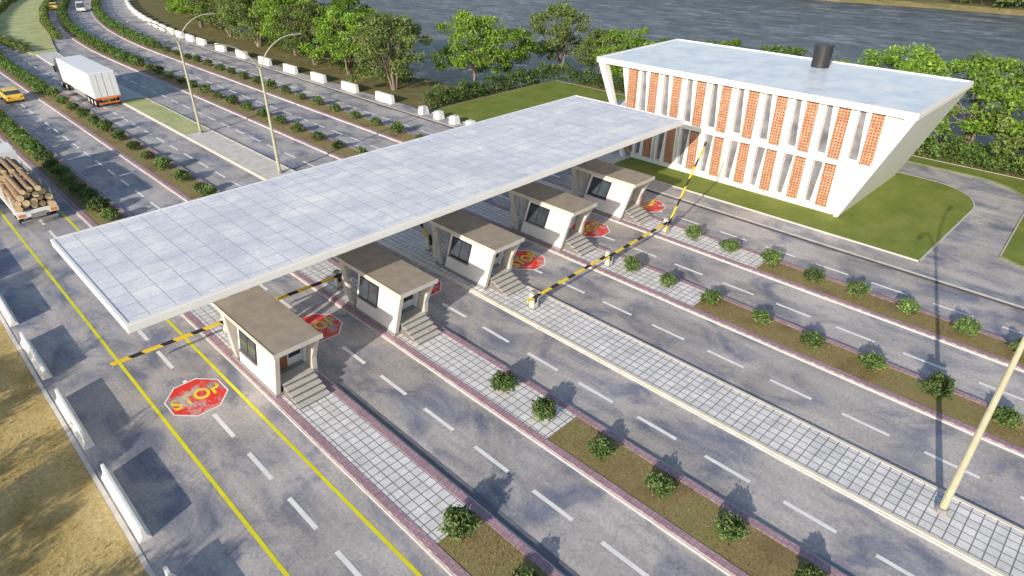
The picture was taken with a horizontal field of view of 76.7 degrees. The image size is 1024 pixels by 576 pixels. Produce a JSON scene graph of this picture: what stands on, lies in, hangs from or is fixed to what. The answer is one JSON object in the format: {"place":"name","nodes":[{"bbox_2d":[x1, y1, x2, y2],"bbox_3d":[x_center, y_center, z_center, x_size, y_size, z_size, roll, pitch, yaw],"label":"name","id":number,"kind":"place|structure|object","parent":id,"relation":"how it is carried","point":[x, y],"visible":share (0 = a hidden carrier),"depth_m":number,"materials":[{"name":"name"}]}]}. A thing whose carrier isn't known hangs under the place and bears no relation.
{"place":"outdoors","nodes":[
{"label":"outdoors","id":0,"kind":"place"},
{"bbox_2d":[0,329,146,575],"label":"dry grass","id":1,"kind":"structure","parent":0,"point":[46,486],"depth_m":26.22,"materials":[{"name":"plant"}]},
{"bbox_2d":[0,0,1023,575],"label":"road","id":2,"kind":"structure","parent":0,"point":[192,520],"depth_m":31.32,"materials":[{"name":"asphalt"}]},
{"bbox_2d":[0,294,18,326],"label":"concrete barrier","id":3,"kind":"object","parent":2,"relation":"on","point":[9,315],"visible":1,"depth_m":36.29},
{"bbox_2d":[0,87,24,102],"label":"yellow car","id":4,"kind":"object","parent":2,"relation":"on","point":[10,94],"visible":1,"depth_m":76.34,"materials":[{"name":"paint"}]},
{"bbox_2d":[0,0,56,54],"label":"planted island","id":5,"kind":"structure","parent":2,"relation":"on","point":[19,20],"depth_m":125.01,"materials":[{"name":"green plant"}]},
{"bbox_2d":[0,34,31,53],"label":"island hedge","id":6,"kind":"object","parent":5,"relation":"on","point":[10,42],"visible":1,"depth_m":104.84,"materials":[{"name":"green plant"}]},
{"bbox_2d":[39,0,62,39],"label":"island hedge","id":7,"kind":"object","parent":5,"relation":"on","point":[48,26],"visible":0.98,"depth_m":124.34,"materials":[{"name":"green plant"}]},
{"bbox_2d":[0,142,58,223],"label":"logging truck","id":8,"kind":"object","parent":2,"relation":"on","point":[24,193],"visible":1,"depth_m":47.01,"materials":[{"name":"white paint"}]},
{"bbox_2d":[19,331,52,380],"bbox_3d":[-24.376,3.385,32.978,4.400,0.700,0.440,27,40,38],"label":"concrete barrier","id":9,"kind":"object","parent":2,"relation":"on","point":[40,366],"visible":1,"depth_m":32.63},
{"bbox_2d":[55,388,94,449],"bbox_3d":[-19.663,5.771,28.923,0.440,0.700,4.400,-27,40,-37],"label":"concrete barrier","id":10,"kind":"object","parent":2,"relation":"on","point":[83,437],"visible":1,"depth_m":28.62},
{"bbox_2d":[0,314,155,575],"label":"road edge kerb","id":11,"kind":"structure","parent":2,"relation":"on","point":[140,555],"depth_m":27.05,"materials":[{"name":"concrete"}]},
{"bbox_2d":[53,55,121,106],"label":"semi truck","id":12,"kind":"object","parent":2,"relation":"on","point":[83,76],"visible":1,"depth_m":75.03,"materials":[{"name":"white paint"}]},
{"bbox_2d":[100,463,151,543],"bbox_3d":[-14.949,8.157,24.867,0.440,0.700,4.400,-27,40,-38],"label":"concrete barrier","id":13,"kind":"object","parent":2,"relation":"on","point":[135,522],"visible":1,"depth_m":24.59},
{"bbox_2d":[164,378,227,415],"bbox_3d":[-14.941,5.141,30.657,2.864,0.006,2.587,27,40,38],"label":"stop road marking","id":14,"kind":"object","parent":2,"relation":"on","point":[197,396],"visible":1,"depth_m":30.60,"materials":[{"name":"red paint"}]},
{"bbox_2d":[0,209,422,575],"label":"yellow lane line","id":15,"kind":"object","parent":2,"relation":"on","point":[314,469],"visible":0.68,"depth_m":27.98,"materials":[{"name":"paint"}]},
{"bbox_2d":[0,107,565,575],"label":"traffic median","id":16,"kind":"object","parent":2,"relation":"on","point":[410,491],"visible":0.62,"depth_m":26.64,"materials":[{"name":"grey stone"}]},
{"bbox_2d":[0,110,44,156],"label":"median hedge","id":17,"kind":"object","parent":16,"relation":"on","point":[18,133],"visible":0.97,"depth_m":63.12,"materials":[{"name":"green plant"}]},
{"bbox_2d":[85,196,110,212],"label":"shrub","id":18,"kind":"object","parent":16,"relation":"on","point":[96,203],"visible":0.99,"depth_m":48.58,"materials":[{"name":"green plant"}]},
{"bbox_2d":[110,315,227,366],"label":"boom barrier gate","id":19,"kind":"structure","parent":16,"relation":"on","point":[166,343],"depth_m":32.69,"materials":[{"name":"metal"}]},
{"bbox_2d":[210,285,329,408],"bbox_3d":[-11.966,2.594,31.713,7.900,3.085,2.420,27,40,38],"label":"toll booth","id":20,"kind":"object","parent":16,"relation":"on","point":[274,354],"visible":0.93,"depth_m":30.55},
{"bbox_2d":[238,329,257,365],"bbox_3d":[-12.585,2.780,30.703,2.286,1.530,0.118,27,40,38],"label":"side window","id":21,"kind":"structure","parent":20,"relation":"in","point":[247,346],"depth_m":30.68,"materials":[{"name":"glass"}]},
{"bbox_2d":[50,95,683,344],"bbox_3d":[-4.576,-4.617,40.740,10.400,6.360,38.450,27,40,38],"label":"toll plaza canopy","id":22,"kind":"object","parent":16,"relation":"on","point":[140,271],"visible":0.9,"depth_m":33.82,"materials":[{"name":"metal"}]},
{"bbox_2d":[437,504,479,540],"bbox_3d":[-1.992,8.515,23.596,1.548,1.230,1.571,-24,38,-35],"label":"shrub","id":23,"kind":"object","parent":16,"relation":"on","point":[457,517],"visible":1,"depth_m":23.35,"materials":[{"name":"green plant"}]},
{"bbox_2d":[302,314,342,341],"bbox_3d":[-10.774,2.163,35.719,2.864,0.006,2.587,27,40,38],"label":"stop road marking","id":24,"kind":"object","parent":2,"relation":"on","point":[328,326],"visible":0.52,"depth_m":36.03,"materials":[{"name":"red paint"}]},
{"bbox_2d":[0,51,847,575],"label":"traffic median","id":25,"kind":"object","parent":2,"relation":"on","point":[460,363],"visible":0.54,"depth_m":28.14,"materials":[{"name":"concrete"}]},
{"bbox_2d":[0,50,50,93],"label":"median hedge","id":26,"kind":"object","parent":25,"relation":"on","point":[32,80],"visible":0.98,"depth_m":85.29,"materials":[{"name":"green plant"}]},
{"bbox_2d":[275,269,342,299],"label":"boom barrier gate","id":27,"kind":"structure","parent":25,"relation":"on","point":[337,277],"depth_m":38.23,"materials":[{"name":"metal"}]},
{"bbox_2d":[332,243,440,344],"bbox_3d":[-7.197,0.028,36.075,7.900,3.085,2.420,27,40,38],"label":"toll booth","id":28,"kind":"object","parent":25,"relation":"on","point":[390,286],"visible":0.93,"depth_m":34.89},
{"bbox_2d":[357,275,378,308],"bbox_3d":[-7.817,0.214,35.064,2.286,1.530,0.118,27,40,38],"label":"side window","id":29,"kind":"structure","parent":28,"relation":"in","point":[368,291],"depth_m":35.03,"materials":[{"name":"glass"}]},
{"bbox_2d":[488,370,519,393],"bbox_3d":[-0.389,4.442,30.747,1.465,1.058,1.451,-17,34,-26],"label":"shrub","id":30,"kind":"object","parent":25,"relation":"on","point":[504,380],"visible":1,"depth_m":30.55,"materials":[{"name":"green plant"}]},
{"bbox_2d":[530,396,556,421],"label":"shrub","id":31,"kind":"object","parent":25,"relation":"on","point":[545,407],"visible":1,"depth_m":28.73,"materials":[{"name":"green plant"}]},
{"bbox_2d":[586,435,616,461],"bbox_3d":[3.781,6.709,27.056,1.312,0.934,1.268,-4,31,-6],"label":"shrub","id":32,"kind":"object","parent":25,"relation":"on","point":[603,444],"visible":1,"depth_m":26.88,"materials":[{"name":"green plant"}]},
{"bbox_2d":[643,471,675,499],"bbox_3d":[5.770,7.671,25.399,1.117,0.828,1.342,-27,40,-37],"label":"shrub","id":33,"kind":"object","parent":25,"relation":"on","point":[658,482],"visible":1,"depth_m":25.23,"materials":[{"name":"green plant"}]},
{"bbox_2d":[712,510,750,543],"bbox_3d":[7.963,8.689,23.523,1.349,0.989,1.330,-22,37,-32],"label":"shrub","id":34,"kind":"object","parent":25,"relation":"on","point":[732,530],"visible":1,"depth_m":23.36,"materials":[{"name":"green plant"}]},
{"bbox_2d":[791,562,824,575],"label":"shrub","id":35,"kind":"object","parent":25,"relation":"on","point":[809,570],"visible":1,"depth_m":21.78,"materials":[{"name":"green plant"}]},
{"bbox_2d":[336,382,579,575],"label":"drain channel","id":36,"kind":"object","parent":2,"relation":"on","point":[530,540],"visible":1,"depth_m":25.86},
{"bbox_2d":[0,0,1023,575],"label":"dashed lane line","id":37,"kind":"object","parent":2,"relation":"on","point":[448,426],"visible":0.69,"depth_m":30.99,"materials":[{"name":"white paint"}]},
{"bbox_2d":[503,250,545,269],"bbox_3d":[0.816,-1.858,42.553,2.864,0.006,2.587,27,40,38],"label":"stop road marking","id":38,"kind":"object","parent":2,"relation":"on","point":[527,260],"visible":0.77,"depth_m":42.46,"materials":[{"name":"red paint"}]},
{"bbox_2d":[35,52,1023,575],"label":"traffic median","id":39,"kind":"object","parent":2,"relation":"on","point":[981,538],"visible":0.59,"depth_m":29.48,"materials":[{"name":"concrete"}]},
{"bbox_2d":[126,13,214,132],"bbox_3d":[-31.806,-20.637,63.386,0.474,11.050,8.000,27,40,38],"label":"street lamp","id":40,"kind":"object","parent":39,"relation":"on","point":[194,105],"visible":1,"depth_m":62.74,"materials":[{"name":"metal"}]},
{"bbox_2d":[203,33,300,173],"bbox_3d":[-20.128,-14.726,53.339,0.474,11.050,8.000,27,40,38],"label":"street lamp","id":41,"kind":"object","parent":39,"relation":"on","point":[279,170],"visible":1,"depth_m":52.73,"materials":[{"name":"metal"}]},
{"bbox_2d":[427,210,524,296],"bbox_3d":[-2.570,-2.466,40.314,7.900,3.085,2.420,27,40,38],"label":"toll booth","id":42,"kind":"object","parent":39,"relation":"on","point":[477,247],"visible":0.94,"depth_m":39.12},
{"bbox_2d":[447,236,471,265],"bbox_3d":[-3.189,-2.280,39.303,2.286,1.530,0.118,27,40,38],"label":"side window","id":43,"kind":"structure","parent":42,"relation":"in","point":[460,250],"depth_m":39.29,"materials":[{"name":"glass"}]},
{"bbox_2d":[527,255,604,310],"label":"boom barrier gate","id":44,"kind":"structure","parent":39,"relation":"on","point":[532,300],"depth_m":37.15,"materials":[{"name":"metal"}]},
{"bbox_2d":[934,335,1023,515],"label":"street lamp","id":45,"kind":"object","parent":39,"relation":"on","point":[942,508],"visible":1,"depth_m":22.68,"materials":[{"name":"metal"}]},
{"bbox_2d":[55,0,1023,456],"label":"traffic median","id":46,"kind":"object","parent":2,"relation":"on","point":[903,384],"visible":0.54,"depth_m":35.91,"materials":[{"name":"concrete"}]},
{"bbox_2d":[57,0,146,66],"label":"median hedge","id":47,"kind":"object","parent":46,"relation":"on","point":[70,25],"visible":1,"depth_m":106.79,"materials":[{"name":"green plant"}]},
{"bbox_2d":[507,181,596,255],"bbox_3d":[2.305,-5.085,44.767,7.900,3.085,2.420,27,40,38],"label":"toll booth","id":48,"kind":"object","parent":46,"relation":"on","point":[551,214],"visible":0.91,"depth_m":43.54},
{"bbox_2d":[524,202,549,228],"bbox_3d":[1.685,-4.900,43.756,2.286,1.530,0.118,27,40,38],"label":"side window","id":49,"kind":"structure","parent":48,"relation":"in","point":[537,215],"depth_m":43.74,"materials":[{"name":"glass"}]},
{"bbox_2d":[603,221,667,267],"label":"boom barrier gate","id":50,"kind":"structure","parent":46,"relation":"on","point":[609,254],"depth_m":41.53,"materials":[{"name":"metal"}]},
{"bbox_2d":[750,309,772,324],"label":"shrub","id":51,"kind":"object","parent":46,"relation":"on","point":[762,317],"visible":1,"depth_m":35.52,"materials":[{"name":"green plant"}]},
{"bbox_2d":[798,330,827,349],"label":"shrub","id":52,"kind":"object","parent":46,"relation":"on","point":[809,337],"visible":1,"depth_m":33.72,"materials":[{"name":"green plant"}]},
{"bbox_2d":[857,350,889,372],"bbox_3d":[17.976,3.642,32.203,1.501,0.878,1.479,-9,32,-14],"label":"shrub","id":53,"kind":"object","parent":46,"relation":"on","point":[872,361],"visible":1,"depth_m":32.02,"materials":[{"name":"green plant"}]},
{"bbox_2d":[920,371,957,399],"bbox_3d":[20.049,4.580,30.252,1.515,1.464,1.464,-16,34,-25],"label":"shrub","id":54,"kind":"object","parent":46,"relation":"on","point":[944,386],"visible":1,"depth_m":30.02,"materials":[{"name":"green plant"}]},
{"bbox_2d":[990,404,1023,428],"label":"shrub","id":55,"kind":"object","parent":46,"relation":"on","point":[1002,413],"visible":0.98,"depth_m":28.50,"materials":[{"name":"green plant"}]},
{"bbox_2d":[90,0,1023,371],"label":"traffic median","id":56,"kind":"object","parent":2,"relation":"on","point":[754,262],"visible":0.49,"depth_m":41.32,"materials":[{"name":"concrete"}]},
{"bbox_2d":[91,0,162,48],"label":"median hedge","id":57,"kind":"object","parent":56,"relation":"on","point":[108,20],"visible":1,"depth_m":117.46,"materials":[{"name":"green plant"}]},
{"bbox_2d":[571,159,654,224],"bbox_3d":[7.038,-7.561,48.975,7.900,3.085,2.420,27,40,38],"label":"toll booth","id":58,"kind":"object","parent":56,"relation":"on","point":[610,189],"visible":0.82,"depth_m":47.69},
{"bbox_2d":[586,176,611,200],"bbox_3d":[6.418,-7.376,47.964,2.286,1.530,0.118,27,40,38],"label":"side window","id":59,"kind":"structure","parent":58,"relation":"in","point":[599,188],"depth_m":47.95,"materials":[{"name":"glass"}]},
{"bbox_2d":[661,142,706,233],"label":"boom barrier gate","id":60,"kind":"structure","parent":56,"relation":"on","point":[666,228],"depth_m":45.27,"materials":[{"name":"metal"}]},
{"bbox_2d":[760,248,784,267],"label":"shrub","id":61,"kind":"object","parent":56,"relation":"on","point":[772,257],"visible":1,"depth_m":41.16,"materials":[{"name":"green plant"}]},
{"bbox_2d":[845,280,871,298],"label":"shrub","id":62,"kind":"object","parent":56,"relation":"on","point":[859,290],"visible":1,"depth_m":37.84,"materials":[{"name":"green plant"}]},
{"bbox_2d":[896,297,921,315],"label":"shrub","id":63,"kind":"object","parent":56,"relation":"on","point":[908,305],"visible":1,"depth_m":36.28,"materials":[{"name":"green plant"}]},
{"bbox_2d":[951,315,982,339],"bbox_3d":[24.454,2.031,34.685,1.428,1.153,1.189,-5,31,-9],"label":"shrub","id":64,"kind":"object","parent":56,"relation":"on","point":[967,325],"visible":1,"depth_m":34.56,"materials":[{"name":"green plant"}]},
{"bbox_2d":[572,221,609,236],"bbox_3d":[5.620,-4.298,46.701,2.864,0.006,2.587,27,40,38],"label":"stop road marking","id":65,"kind":"object","parent":2,"relation":"on","point":[594,229],"visible":0.69,"depth_m":46.55,"materials":[{"name":"red paint"}]},
{"bbox_2d":[190,44,1023,310],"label":"edge kerb","id":66,"kind":"structure","parent":2,"relation":"on","point":[953,286],"depth_m":45.94,"materials":[{"name":"concrete"}]},
{"bbox_2d":[630,198,665,211],"bbox_3d":[10.495,-6.488,50.423,2.864,0.006,2.587,27,40,38],"label":"stop road marking","id":67,"kind":"object","parent":2,"relation":"on","point":[649,205],"visible":0.7,"depth_m":50.30,"materials":[{"name":"red paint"}]},
{"bbox_2d":[0,0,1023,575],"bbox_3d":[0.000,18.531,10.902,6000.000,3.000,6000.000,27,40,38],"label":"ground","id":68,"kind":"structure","parent":0,"point":[78,502],"depth_m":27.14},
{"bbox_2d":[164,0,208,26],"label":"tree","id":69,"kind":"object","parent":68,"relation":"on","point":[180,10],"visible":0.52,"depth_m":121.52,"materials":[{"name":"green plant"}]},
{"bbox_2d":[183,0,241,35],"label":"tree","id":70,"kind":"object","parent":68,"relation":"on","point":[213,18],"visible":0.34,"depth_m":112.58,"materials":[{"name":"green plant"}]},
{"bbox_2d":[214,0,273,46],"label":"tree","id":71,"kind":"object","parent":68,"relation":"on","point":[238,6],"visible":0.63,"depth_m":103.71,"materials":[{"name":"green plant"}]},
{"bbox_2d":[247,0,317,55],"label":"tree","id":72,"kind":"object","parent":68,"relation":"on","point":[270,18],"visible":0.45,"depth_m":96.41,"materials":[{"name":"green plant"}]},
{"bbox_2d":[268,0,349,64],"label":"tree","id":73,"kind":"object","parent":68,"relation":"on","point":[291,41],"visible":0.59,"depth_m":91.00,"materials":[{"name":"green plant"}]},
{"bbox_2d":[249,35,414,83],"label":"riverbank shrubs","id":74,"kind":"object","parent":68,"relation":"on","point":[338,63],"visible":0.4,"depth_m":93.85,"materials":[{"name":"green plant"}]},
{"bbox_2d":[298,5,373,73],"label":"tree","id":75,"kind":"object","parent":68,"relation":"on","point":[342,44],"visible":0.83,"depth_m":85.97,"materials":[{"name":"green plant"}]},
{"bbox_2d":[314,0,391,62],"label":"tree","id":76,"kind":"object","parent":68,"relation":"on","point":[347,5],"visible":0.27,"depth_m":90.98,"materials":[{"name":"green plant"}]},
{"bbox_2d":[351,11,416,75],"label":"tree","id":77,"kind":"object","parent":68,"relation":"on","point":[386,42],"visible":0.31,"depth_m":85.42,"materials":[{"name":"green plant"}]},
{"bbox_2d":[346,10,434,90],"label":"tree","id":78,"kind":"object","parent":68,"relation":"on","point":[396,62],"visible":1,"depth_m":78.14,"materials":[{"name":"green plant"}]},
{"bbox_2d":[426,8,519,82],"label":"tree","id":79,"kind":"object","parent":68,"relation":"on","point":[469,22],"visible":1,"depth_m":81.62,"materials":[{"name":"green plant"}]},
{"bbox_2d":[422,60,558,108],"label":"hedge","id":80,"kind":"object","parent":68,"relation":"on","point":[446,98],"visible":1,"depth_m":79.42,"materials":[{"name":"green plant"}]},
{"bbox_2d":[476,25,545,78],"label":"tree","id":81,"kind":"object","parent":68,"relation":"on","point":[522,47],"visible":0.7,"depth_m":84.76,"materials":[{"name":"green plant"}]},
{"bbox_2d":[524,0,595,72],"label":"tree","id":82,"kind":"object","parent":68,"relation":"on","point":[551,45],"visible":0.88,"depth_m":88.04,"materials":[{"name":"green plant"}]},
{"bbox_2d":[552,61,624,92],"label":"hedge","id":83,"kind":"object","parent":68,"relation":"on","point":[562,68],"visible":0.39,"depth_m":84.08,"materials":[{"name":"green plant"}]},
{"bbox_2d":[573,26,626,75],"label":"tree","id":84,"kind":"object","parent":68,"relation":"on","point":[588,61],"visible":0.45,"depth_m":86.33,"materials":[{"name":"green plant"}]},
{"bbox_2d":[599,62,625,156],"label":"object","id":85,"kind":"object","parent":68,"relation":"on","point":[607,76],"visible":0.13,"depth_m":58.36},
{"bbox_2d":[590,26,654,82],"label":"tree","id":86,"kind":"object","parent":68,"relation":"on","point":[641,41],"visible":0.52,"depth_m":81.15,"materials":[{"name":"green plant"}]},
{"bbox_2d":[760,44,807,56],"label":"tree","id":87,"kind":"object","parent":68,"relation":"on","point":[796,51],"visible":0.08,"depth_m":67.91,"materials":[{"name":"green plant"}]},
{"bbox_2d":[620,87,1023,171],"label":"riverbank shrubs","id":88,"kind":"object","parent":68,"relation":"on","point":[987,148],"visible":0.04,"depth_m":59.39,"materials":[{"name":"green plant"}]},
{"bbox_2d":[857,42,958,117],"bbox_3d":[36.748,-18.675,62.527,11.072,9.431,11.255,2,31,3],"label":"tree","id":89,"kind":"object","parent":68,"relation":"on","point":[924,62],"visible":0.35,"depth_m":60.40,"materials":[{"name":"green plant"}]},
{"bbox_2d":[913,135,1023,176],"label":"hedge","id":90,"kind":"object","parent":68,"relation":"on","point":[936,146],"visible":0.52,"depth_m":57.50,"materials":[{"name":"green plant"}]},
{"bbox_2d":[927,50,1023,153],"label":"tree","id":91,"kind":"object","parent":68,"relation":"on","point":[980,122],"visible":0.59,"depth_m":56.97,"materials":[{"name":"green plant"}]},
{"bbox_2d":[989,78,1023,156],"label":"tree","id":92,"kind":"object","parent":68,"relation":"on","point":[1009,142],"visible":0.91,"depth_m":54.66,"materials":[{"name":"green plant"}]},
{"bbox_2d":[431,80,625,121],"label":"lawn","id":93,"kind":"structure","parent":0,"point":[485,108],"depth_m":77.83,"materials":[{"name":"green plant"}]},
{"bbox_2d":[203,0,1023,156],"bbox_3d":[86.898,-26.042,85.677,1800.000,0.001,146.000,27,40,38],"label":"river","id":94,"kind":"structure","parent":0,"point":[851,32],"depth_m":132.25,"materials":[{"name":"liquid"}]},
{"bbox_2d":[553,423,828,575],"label":"median grass","id":95,"kind":"structure","parent":0,"point":[668,492],"depth_m":25.48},
{"bbox_2d":[614,157,973,260],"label":"lawn","id":96,"kind":"structure","parent":0,"point":[914,217],"depth_m":49.50,"materials":[{"name":"green plant"}]},
{"bbox_2d":[618,149,1023,293],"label":"access path","id":97,"kind":"structure","parent":0,"point":[973,243],"depth_m":46.01,"materials":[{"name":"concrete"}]},
{"bbox_2d":[631,152,833,213],"bbox_3d":[17.597,-9.013,54.317,18.500,0.450,0.198,27,40,38],"label":"base band","id":98,"kind":"object","parent":97,"relation":"on","point":[759,191],"visible":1,"depth_m":53.27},
{"bbox_2d":[623,67,904,213],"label":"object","id":99,"kind":"object","parent":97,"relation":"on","point":[847,179],"visible":0.21,"depth_m":47.98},
{"bbox_2d":[613,157,974,261],"bbox_3d":[23.572,-9.278,55.112,25.780,0.100,16.780,27,40,38],"label":"lawn edging","id":100,"kind":"object","parent":97,"relation":"on","point":[944,236],"visible":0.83,"depth_m":47.60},
{"bbox_2d":[833,91,966,216],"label":"end wall","id":101,"kind":"structure","parent":97,"relation":"on","point":[904,143],"depth_m":47.33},
{"bbox_2d":[633,70,888,208],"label":"facade fins","id":102,"kind":"object","parent":101,"relation":"attached to","point":[660,108],"visible":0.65,"depth_m":51.16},
{"bbox_2d":[636,71,866,200],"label":"windows","id":103,"kind":"structure","parent":102,"relation":"attached to","point":[853,155],"depth_m":50.85,"materials":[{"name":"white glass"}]},
{"bbox_2d":[624,68,885,206],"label":"lattice screens","id":104,"kind":"object","parent":102,"relation":"attached to","point":[871,140],"visible":0.85,"depth_m":50.69,"materials":[{"name":"ceramic"}]},
{"bbox_2d":[638,71,873,204],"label":"facade blades","id":105,"kind":"object","parent":102,"relation":"attached to","point":[868,118],"visible":0.77,"depth_m":50.70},
{"bbox_2d":[679,123,861,169],"bbox_3d":[17.614,-12.226,52.283,20.300,0.350,0.348,27,40,38],"label":"storey band","id":106,"kind":"object","parent":102,"relation":"attached to","point":[821,158],"visible":0.64,"depth_m":49.80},
{"bbox_2d":[597,58,973,120],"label":"roof slab","id":107,"kind":"structure","parent":101,"relation":"on","point":[802,97],"depth_m":47.40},
{"bbox_2d":[597,39,973,114],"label":"parapet","id":108,"kind":"structure","parent":107,"relation":"on","point":[921,111],"depth_m":50.94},
{"bbox_2d":[604,40,967,112],"bbox_3d":[21.518,-18.193,53.720,26.000,0.001,12.600,27,40,38],"label":"roof surface","id":109,"kind":"object","parent":107,"relation":"attached to","point":[915,93],"visible":1,"depth_m":51.90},
{"bbox_2d":[811,43,834,67],"bbox_3d":[25.902,-19.384,54.008,1.560,1.760,1.560,27,40,38],"label":"roof vent stack","id":110,"kind":"object","parent":109,"relation":"on","point":[822,54],"visible":1,"depth_m":53.56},
{"bbox_2d":[699,301,1023,444],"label":"median grass","id":111,"kind":"structure","parent":0,"point":[866,369],"depth_m":32.64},
{"bbox_2d":[907,156,1023,267],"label":"lawn","id":112,"kind":"structure","parent":0,"point":[1013,251],"depth_m":54.35,"materials":[{"name":"green plant"}]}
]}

